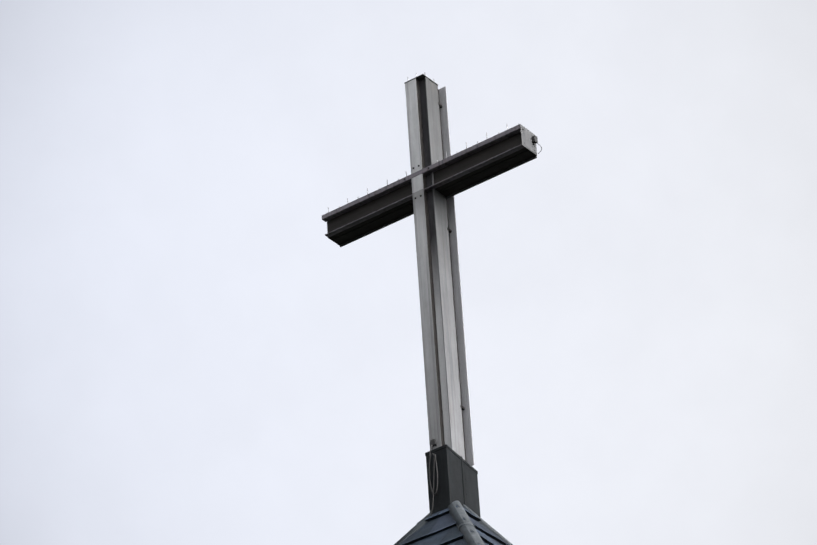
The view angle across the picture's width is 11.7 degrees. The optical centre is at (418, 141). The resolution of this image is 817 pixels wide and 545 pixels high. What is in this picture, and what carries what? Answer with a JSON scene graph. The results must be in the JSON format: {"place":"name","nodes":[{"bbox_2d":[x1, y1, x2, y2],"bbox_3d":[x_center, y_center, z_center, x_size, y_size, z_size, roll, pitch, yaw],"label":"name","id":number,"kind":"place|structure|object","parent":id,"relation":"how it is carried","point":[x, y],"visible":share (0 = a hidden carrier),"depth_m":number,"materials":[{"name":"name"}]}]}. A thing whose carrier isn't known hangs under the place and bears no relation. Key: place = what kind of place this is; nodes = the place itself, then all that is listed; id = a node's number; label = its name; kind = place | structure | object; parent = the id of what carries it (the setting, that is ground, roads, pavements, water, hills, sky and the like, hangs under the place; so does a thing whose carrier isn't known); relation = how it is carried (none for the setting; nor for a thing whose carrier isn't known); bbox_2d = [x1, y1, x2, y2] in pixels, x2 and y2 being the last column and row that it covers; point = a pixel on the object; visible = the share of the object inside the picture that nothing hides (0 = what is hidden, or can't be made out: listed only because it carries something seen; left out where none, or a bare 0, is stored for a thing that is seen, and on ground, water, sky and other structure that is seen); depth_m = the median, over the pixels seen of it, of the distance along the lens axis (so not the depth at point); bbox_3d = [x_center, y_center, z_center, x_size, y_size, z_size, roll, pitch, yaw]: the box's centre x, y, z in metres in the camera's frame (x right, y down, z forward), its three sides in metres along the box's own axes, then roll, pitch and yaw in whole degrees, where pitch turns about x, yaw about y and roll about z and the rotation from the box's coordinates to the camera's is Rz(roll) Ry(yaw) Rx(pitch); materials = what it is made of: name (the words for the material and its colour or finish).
{"place":"outdoors","nodes":[
{"label":"outdoors","id":0,"kind":"place"},
{"bbox_2d":[0,0,816,544],"label":"sky","id":1,"kind":"structure","parent":0,"point":[188,355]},
{"bbox_3d":[1.257,16.778,37.861,5.260,23.441,5.260,-25,-39,28],"label":"church tower","id":2,"kind":"object","parent":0,"visible":0},
{"bbox_2d":[398,505,508,544],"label":"roof","id":3,"kind":"structure","parent":2,"relation":"on","point":[441,528],"depth_m":45.62,"materials":[{"name":"grey metal"}]},
{"bbox_2d":[425,444,480,517],"bbox_3d":[0.413,4.166,46.453,0.312,1.108,0.616,-25,-39,28],"label":"cross base","id":4,"kind":"object","parent":3,"relation":"on","point":[457,478],"visible":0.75,"depth_m":46.41,"materials":[{"name":"black metal"}]},
{"bbox_2d":[322,74,536,465],"bbox_3d":[0.202,1.539,48.199,3.046,5.432,0.394,-25,-39,28],"label":"cross","id":5,"kind":"object","parent":4,"relation":"on","point":[427,189],"visible":0.85,"depth_m":48.37,"materials":[{"name":"metal"}]},
{"bbox_2d":[328,72,518,211],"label":"spikes","id":6,"kind":"object","parent":5,"relation":"attached to","point":[437,160],"visible":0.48,"depth_m":48.98,"materials":[{"name":"grey metal"}]},
{"bbox_2d":[532,135,541,153],"bbox_3d":[1.425,0.039,48.180,0.065,0.237,0.109,-47,-53,45],"label":"cross junction box","id":7,"kind":"object","parent":5,"relation":"attached to","point":[534,139],"visible":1,"depth_m":48.19,"materials":[{"name":"grey metal"}]},
{"bbox_2d":[429,438,437,515],"bbox_3d":[0.189,3.920,46.387,0.160,1.124,0.125,-25,-39,28],"label":"lightning cable","id":8,"kind":"object","parent":4,"relation":"attached to","point":[433,442],"visible":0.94,"depth_m":46.39,"materials":[{"name":"grey metal"}]},
{"bbox_2d":[394,500,512,544],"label":"roof hip caps","id":9,"kind":"object","parent":3,"relation":"on","point":[458,513],"visible":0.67,"depth_m":45.71,"materials":[{"name":"grey metal"}]}
]}

